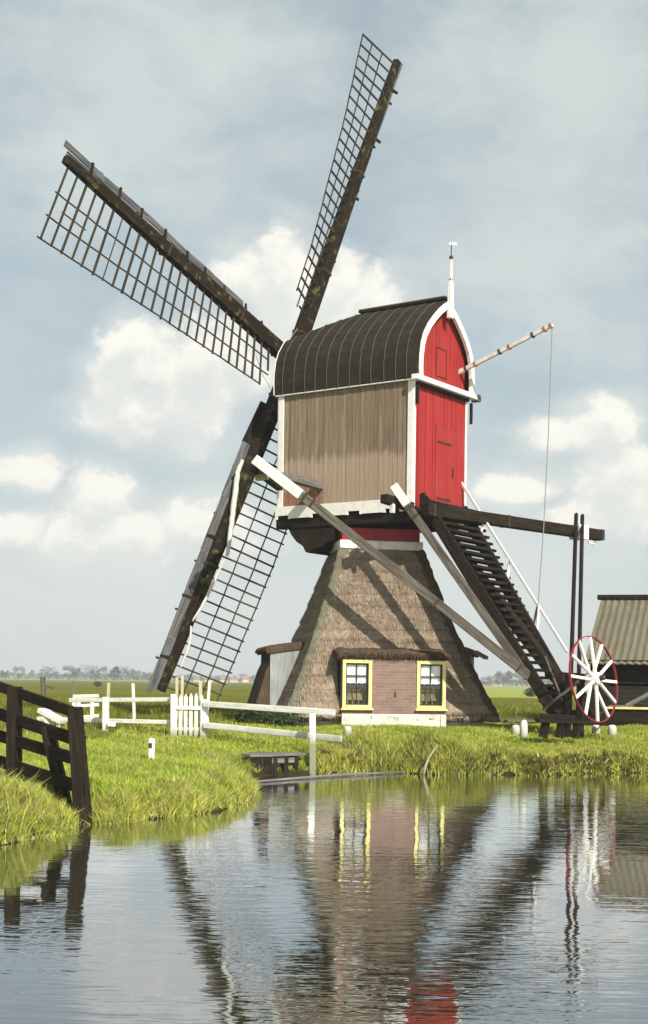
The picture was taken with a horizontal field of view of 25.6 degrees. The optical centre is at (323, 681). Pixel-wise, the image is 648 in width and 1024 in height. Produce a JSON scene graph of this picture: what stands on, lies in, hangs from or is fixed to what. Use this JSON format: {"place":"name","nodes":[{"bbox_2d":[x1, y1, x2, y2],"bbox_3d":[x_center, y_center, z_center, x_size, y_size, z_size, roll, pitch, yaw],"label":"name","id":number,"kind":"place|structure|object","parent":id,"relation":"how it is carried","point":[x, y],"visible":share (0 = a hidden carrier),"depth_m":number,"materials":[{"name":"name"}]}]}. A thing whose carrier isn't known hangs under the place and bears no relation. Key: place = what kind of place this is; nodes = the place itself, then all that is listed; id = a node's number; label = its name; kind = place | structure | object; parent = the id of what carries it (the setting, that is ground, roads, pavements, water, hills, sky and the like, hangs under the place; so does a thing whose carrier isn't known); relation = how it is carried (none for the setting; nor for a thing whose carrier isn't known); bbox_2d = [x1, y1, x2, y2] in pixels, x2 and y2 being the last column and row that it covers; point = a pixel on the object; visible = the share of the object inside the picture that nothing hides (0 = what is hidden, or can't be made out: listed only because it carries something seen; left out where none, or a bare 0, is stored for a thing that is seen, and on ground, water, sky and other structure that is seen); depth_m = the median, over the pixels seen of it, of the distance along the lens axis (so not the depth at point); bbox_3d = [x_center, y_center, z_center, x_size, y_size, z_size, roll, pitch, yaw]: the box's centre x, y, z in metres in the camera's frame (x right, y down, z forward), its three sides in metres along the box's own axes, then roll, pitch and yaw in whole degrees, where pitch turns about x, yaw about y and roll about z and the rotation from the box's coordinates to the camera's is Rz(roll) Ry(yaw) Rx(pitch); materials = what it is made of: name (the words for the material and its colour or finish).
{"place":"outdoors","nodes":[
{"label":"outdoors","id":0,"kind":"place"},
{"bbox_2d":[230,678,238,681],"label":"house","id":1,"kind":"structure","parent":0,"point":[233,679],"depth_m":857.26,"materials":[{"name":"beige"}]},
{"bbox_2d":[242,676,249,681],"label":"house","id":2,"kind":"structure","parent":0,"point":[245,678],"depth_m":857.29,"materials":[{"name":"beige"}]},
{"bbox_2d":[0,695,633,751],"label":"meadow grass","id":3,"kind":"structure","parent":0,"point":[161,710],"depth_m":38.04,"materials":[{"name":"green plant"}]},
{"bbox_2d":[0,773,647,1023],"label":"water","id":4,"kind":"structure","parent":0,"point":[400,898],"depth_m":10.51,"materials":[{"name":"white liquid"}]},
{"bbox_2d":[255,771,405,782],"bbox_3d":[0.067,1.651,24.818,0.198,0.053,4.184,1,0,41],"label":"floating pole","id":5,"kind":"object","parent":4,"relation":"on","point":[319,776],"visible":0.84,"depth_m":24.85,"materials":[{"name":"grey wood"}]},
{"bbox_2d":[422,745,437,774],"bbox_3d":[1.954,1.445,26.134,0.071,0.558,0.436,1,0,44],"label":"bent stick","id":6,"kind":"object","parent":4,"relation":"in","point":[426,763],"visible":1,"depth_m":26.04,"materials":[{"name":"brown wood"}]},
{"bbox_2d":[0,678,647,845],"bbox_3d":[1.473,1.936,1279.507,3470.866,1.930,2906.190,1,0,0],"label":"ground","id":7,"kind":"structure","parent":0,"point":[242,690],"depth_m":102.30,"materials":[{"name":"green plant"}]},
{"bbox_2d":[0,670,9,677],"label":"tree","id":8,"kind":"object","parent":7,"relation":"on","point":[3,674],"visible":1,"depth_m":639.62,"materials":[{"name":"green plant"}]},
{"bbox_2d":[13,666,25,678],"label":"tree","id":9,"kind":"object","parent":7,"relation":"on","point":[18,674],"visible":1,"depth_m":819.59,"materials":[{"name":"green plant"}]},
{"bbox_2d":[0,767,52,842],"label":"tall tufts","id":10,"kind":"object","parent":7,"relation":"on","point":[6,787],"visible":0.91,"depth_m":15.04,"materials":[{"name":"green plant"}]},
{"bbox_2d":[35,666,56,679],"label":"tree","id":11,"kind":"object","parent":7,"relation":"on","point":[51,675],"visible":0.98,"depth_m":729.11,"materials":[{"name":"green plant"}]},
{"bbox_2d":[0,681,92,822],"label":"timber fence","id":12,"kind":"object","parent":7,"relation":"on","point":[74,756],"visible":0.7,"depth_m":17.14,"materials":[{"name":"brown wood"}]},
{"bbox_2d":[40,677,53,707],"bbox_3d":[-6.418,0.430,33.000,0.316,1.091,0.080,1,0,0],"label":"stake","id":13,"kind":"object","parent":7,"relation":"on","point":[42,686],"visible":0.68,"depth_m":32.96,"materials":[{"name":"grey wood"}]},
{"bbox_2d":[37,708,66,726],"bbox_3d":[-5.235,0.697,27.400,0.538,0.460,0.250,1,0,23],"label":"white stile","id":14,"kind":"object","parent":7,"relation":"on","point":[48,715],"visible":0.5,"depth_m":27.33,"materials":[{"name":"white wood"}]},
{"bbox_2d":[62,665,78,679],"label":"tree","id":15,"kind":"object","parent":7,"relation":"on","point":[70,674],"visible":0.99,"depth_m":639.16,"materials":[{"name":"green plant"}]},
{"bbox_2d":[72,680,74,697],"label":"stake","id":16,"kind":"object","parent":7,"relation":"on","point":[73,687],"visible":0.43,"depth_m":43.97,"materials":[{"name":"white paint"}]},
{"bbox_2d":[74,668,80,679],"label":"tree","id":17,"kind":"object","parent":7,"relation":"on","point":[78,670],"visible":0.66,"depth_m":820.38,"materials":[{"name":"green plant"}]},
{"bbox_2d":[72,694,98,722],"bbox_3d":[-5.019,0.598,30.000,0.568,0.672,0.080,1,0,0],"label":"hurdle","id":18,"kind":"object","parent":7,"relation":"on","point":[91,705],"visible":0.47,"depth_m":29.98,"materials":[{"name":"white wood"}]},
{"bbox_2d":[74,665,97,679],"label":"tree","id":19,"kind":"object","parent":7,"relation":"on","point":[91,668],"visible":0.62,"depth_m":999.32,"materials":[{"name":"green plant"}]},
{"bbox_2d":[90,669,100,679],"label":"tree","id":20,"kind":"object","parent":7,"relation":"on","point":[94,674],"visible":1,"depth_m":729.84,"materials":[{"name":"green plant"}]},
{"bbox_2d":[93,681,101,686],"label":"bush","id":21,"kind":"object","parent":7,"relation":"on","point":[98,684],"visible":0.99,"depth_m":179.93,"materials":[{"name":"green plant"}]},
{"bbox_2d":[37,697,169,730],"bbox_3d":[-4.464,0.697,28.215,3.170,0.824,0.584,1,0,28],"label":"rail fence","id":22,"kind":"object","parent":7,"relation":"on","point":[105,719],"visible":0.84,"depth_m":27.98,"materials":[{"name":"white wood"}]},
{"bbox_2d":[99,666,113,679],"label":"tree","id":23,"kind":"object","parent":7,"relation":"on","point":[103,668],"visible":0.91,"depth_m":909.17,"materials":[{"name":"green plant"}]},
{"bbox_2d":[107,683,109,702],"bbox_3d":[-4.555,0.506,30.000,0.096,0.963,0.048,1,0,0],"label":"stake","id":24,"kind":"object","parent":7,"relation":"on","point":[108,689],"visible":0.43,"depth_m":29.98,"materials":[{"name":"wood"}]},
{"bbox_2d":[108,666,120,680],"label":"tree","id":25,"kind":"object","parent":7,"relation":"on","point":[116,668],"visible":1,"depth_m":639.82,"materials":[{"name":"green plant"}]},
{"bbox_2d":[112,666,131,680],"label":"tree","id":26,"kind":"object","parent":7,"relation":"on","point":[124,671],"visible":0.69,"depth_m":819.06,"materials":[{"name":"green plant"}]},
{"bbox_2d":[124,669,135,677],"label":"tree","id":27,"kind":"object","parent":7,"relation":"on","point":[132,670],"visible":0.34,"depth_m":999.84,"materials":[{"name":"green plant"}]},
{"bbox_2d":[0,749,266,844],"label":"bank grass","id":28,"kind":"structure","parent":7,"relation":"on","point":[54,821],"depth_m":17.23,"materials":[{"name":"green plant"}]},
{"bbox_2d":[131,683,135,718],"bbox_3d":[-4.137,0.526,31.000,0.116,0.974,0.052,1,0,0],"label":"stake","id":29,"kind":"object","parent":7,"relation":"on","point":[133,703],"visible":0.64,"depth_m":30.97,"materials":[{"name":"white paint"}]},
{"bbox_2d":[130,670,140,679],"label":"tree","id":30,"kind":"object","parent":7,"relation":"on","point":[134,677],"visible":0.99,"depth_m":729.92,"materials":[{"name":"green plant"}]},
{"bbox_2d":[0,730,278,834],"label":"short grass","id":31,"kind":"structure","parent":7,"relation":"on","point":[147,766],"depth_m":20.41,"materials":[{"name":"green plant"}]},
{"bbox_2d":[148,738,154,758],"bbox_3d":[-2.695,1.106,22.257,0.092,0.432,0.101,1,0,0],"label":"marker post","id":32,"kind":"object","parent":31,"relation":"on","point":[151,748],"visible":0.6,"depth_m":22.22,"materials":[{"name":"white paint"}]},
{"bbox_2d":[143,671,152,680],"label":"tree","id":33,"kind":"object","parent":7,"relation":"on","point":[149,678],"visible":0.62,"depth_m":640.27,"materials":[{"name":"green plant"}]},
{"bbox_2d":[175,677,177,721],"bbox_3d":[-3.102,0.459,30.000,0.061,1.101,0.044,1,0,0],"label":"stake","id":34,"kind":"object","parent":7,"relation":"on","point":[176,690],"visible":0.43,"depth_m":29.98,"materials":[{"name":"wood"}]},
{"bbox_2d":[181,675,183,719],"bbox_3d":[-2.990,0.437,30.000,0.061,1.136,0.044,1,0,0],"label":"stake","id":35,"kind":"object","parent":7,"relation":"on","point":[182,685],"visible":0.5,"depth_m":29.98,"materials":[{"name":"wood"}]},
{"bbox_2d":[199,681,201,717],"bbox_3d":[-2.513,0.527,29.000,0.084,1.081,0.052,1,0,0],"label":"stake","id":36,"kind":"object","parent":7,"relation":"on","point":[200,687],"visible":0.36,"depth_m":28.97,"materials":[{"name":"wood"}]},
{"bbox_2d":[207,682,210,710],"bbox_3d":[-2.342,0.558,28.600,0.136,1.097,0.044,1,0,0],"label":"stake","id":37,"kind":"object","parent":7,"relation":"on","point":[209,690],"visible":0.43,"depth_m":28.58,"materials":[{"name":"white paint"}]},
{"bbox_2d":[228,709,278,724],"bbox_3d":[-1.505,0.829,31.191,1.032,0.665,1.035,1,0,43],"label":"bush","id":38,"kind":"object","parent":7,"relation":"on","point":[256,719],"visible":0.7,"depth_m":31.04,"materials":[{"name":"green plant"}]},
{"bbox_2d":[203,701,341,773],"bbox_3d":[-1.131,1.102,26.592,3.188,1.427,0.510,1,0,34],"label":"rail fence","id":39,"kind":"object","parent":7,"relation":"on","point":[312,736],"visible":0.91,"depth_m":26.49,"materials":[{"name":"white wood"}]},
{"bbox_2d":[170,693,206,737],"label":"picket gate","id":40,"kind":"structure","parent":39,"relation":"attached to","point":[174,707],"depth_m":27.59,"materials":[{"name":"white wood"}]},
{"bbox_2d":[240,751,305,774],"bbox_3d":[-1.069,1.673,25.556,1.419,0.785,0.644,1,0,-40],"label":"landing stage","id":41,"kind":"object","parent":7,"relation":"on","point":[265,761],"visible":0.61,"depth_m":25.31,"materials":[{"name":"grey wood"}]},
{"bbox_2d":[262,712,307,726],"bbox_3d":[-0.875,0.909,30.891,0.880,0.524,0.884,1,0,-37],"label":"bush","id":42,"kind":"object","parent":7,"relation":"on","point":[285,721],"visible":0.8,"depth_m":30.78,"materials":[{"name":"green plant"}]},
{"bbox_2d":[0,671,585,685],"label":"distant woodland","id":43,"kind":"object","parent":7,"relation":"on","point":[252,678],"visible":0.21,"depth_m":972.66,"materials":[{"name":"green plant"}]},
{"bbox_2d":[0,714,647,822],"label":"seed stems","id":44,"kind":"object","parent":7,"relation":"on","point":[617,741],"visible":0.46,"depth_m":24.78,"materials":[{"name":"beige plant"}]},
{"bbox_2d":[2,725,646,835],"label":"clover patches","id":45,"kind":"object","parent":7,"relation":"on","point":[138,732],"visible":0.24,"depth_m":26.97,"materials":[{"name":"green plant"}]},
{"bbox_2d":[37,34,617,737],"bbox_3d":[0.806,-7.529,35.403,13.009,17.640,14.534,1,0,0],"label":"windmill","id":46,"kind":"object","parent":7,"relation":"on","point":[365,408],"visible":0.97,"depth_m":32.66,"materials":[{"name":"red wood"}]},
{"bbox_2d":[262,653,269,661],"bbox_3d":[-1.349,0.081,33.578,0.040,1.660,1.600,1,0,-10],"label":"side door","id":47,"kind":"structure","parent":46,"relation":"in","point":[265,657],"depth_m":33.72,"materials":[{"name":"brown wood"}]},
{"bbox_2d":[337,660,373,709],"bbox_3d":[0.700,0.072,31.553,0.730,1.107,0.520,1,0,-10],"label":"window","id":48,"kind":"structure","parent":46,"relation":"in","point":[355,672],"depth_m":31.41,"materials":[{"name":"yellow paint"}]},
{"bbox_2d":[415,661,447,710],"bbox_3d":[2.354,0.095,31.845,0.730,1.107,0.520,1,0,-10],"label":"window","id":49,"kind":"structure","parent":46,"relation":"in","point":[429,673],"depth_m":31.70,"materials":[{"name":"yellow paint"}]},
{"bbox_2d":[434,425,458,505],"bbox_3d":[2.869,-4.910,33.178,0.051,1.970,1.080,1,0,35],"label":"door","id":50,"kind":"structure","parent":46,"relation":"in","point":[446,440],"depth_m":33.15,"materials":[{"name":"wood"}]},
{"bbox_2d":[343,726,351,735],"bbox_3d":[0.459,0.963,27.732,0.146,0.199,0.151,1,0,-38],"label":"white stone","id":51,"kind":"object","parent":7,"relation":"on","point":[347,729],"visible":0.82,"depth_m":27.68,"materials":[{"name":"white stone"}]},
{"bbox_2d":[98,717,647,773],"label":"lawn grass","id":52,"kind":"structure","parent":7,"relation":"on","point":[495,728],"depth_m":28.84,"materials":[{"name":"green plant"}]},
{"bbox_2d":[316,724,647,776],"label":"waterside reeds","id":53,"kind":"object","parent":7,"relation":"on","point":[449,747],"visible":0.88,"depth_m":26.56,"materials":[{"name":"green plant"}]},
{"bbox_2d":[480,676,489,684],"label":"tree","id":54,"kind":"object","parent":7,"relation":"on","point":[487,678],"visible":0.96,"depth_m":700.05,"materials":[{"name":"green plant"}]},
{"bbox_2d":[337,748,647,776],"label":"bank weeds","id":55,"kind":"object","parent":7,"relation":"on","point":[586,765],"visible":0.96,"depth_m":26.54,"materials":[{"name":"green plant"}]},
{"bbox_2d":[486,675,500,685],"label":"tree","id":56,"kind":"object","parent":7,"relation":"on","point":[495,683],"visible":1,"depth_m":699.48,"materials":[{"name":"green plant"}]},
{"bbox_2d":[493,671,511,685],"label":"tree","id":57,"kind":"object","parent":7,"relation":"on","point":[505,679],"visible":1,"depth_m":699.84,"materials":[{"name":"green plant"}]},
{"bbox_2d":[511,725,519,733],"bbox_3d":[3.936,0.983,29.252,0.170,0.196,0.178,1,0,0],"label":"white stone","id":58,"kind":"object","parent":7,"relation":"on","point":[515,729],"visible":1,"depth_m":29.18,"materials":[{"name":"white stone"}]},
{"bbox_2d":[499,718,534,723],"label":"plank platform","id":59,"kind":"structure","parent":7,"relation":"on","point":[503,720],"depth_m":35.23,"materials":[{"name":"brown wood"}]},
{"bbox_2d":[509,672,524,685],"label":"tree","id":60,"kind":"object","parent":7,"relation":"on","point":[518,677],"visible":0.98,"depth_m":698.87,"materials":[{"name":"green plant"}]},
{"bbox_2d":[520,720,527,736],"bbox_3d":[3.960,0.927,28.240,0.150,0.349,0.160,1,0,0],"label":"white stone","id":61,"kind":"object","parent":7,"relation":"on","point":[523,729],"visible":1,"depth_m":28.18,"materials":[{"name":"white stone"}]},
{"bbox_2d":[523,687,535,696],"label":"bush","id":62,"kind":"object","parent":7,"relation":"on","point":[530,693],"visible":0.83,"depth_m":119.88,"materials":[{"name":"green plant"}]},
{"bbox_2d":[535,714,593,738],"bbox_3d":[4.831,0.903,28.627,1.143,0.482,0.474,1,0,0],"label":"trestle","id":63,"kind":"object","parent":7,"relation":"on","point":[545,720],"visible":1,"depth_m":28.51,"materials":[{"name":"brown wood"}]},
{"bbox_2d":[592,725,599,733],"bbox_3d":[5.796,1.012,30.339,0.162,0.187,0.164,1,0,-43],"label":"white stone","id":64,"kind":"object","parent":7,"relation":"on","point":[595,729],"visible":1,"depth_m":30.27,"materials":[{"name":"white stone"}]},
{"bbox_2d":[608,725,616,734],"bbox_3d":[6.010,1.005,29.699,0.168,0.214,0.175,1,0,-36],"label":"white stone","id":65,"kind":"object","parent":7,"relation":"on","point":[612,729],"visible":1,"depth_m":29.63,"materials":[{"name":"white stone"}]},
{"bbox_2d":[584,595,647,726],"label":"shed","id":66,"kind":"structure","parent":7,"relation":"on","point":[620,630],"depth_m":34.40,"materials":[{"name":"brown wood"}]},
{"bbox_2d":[0,0,647,684],"label":"sky","id":67,"kind":"structure","parent":0,"point":[514,133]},
{"bbox_2d":[491,682,502,685],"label":"house","id":68,"kind":"structure","parent":0,"point":[493,684],"depth_m":857.14,"materials":[{"name":"beige"}]}
]}

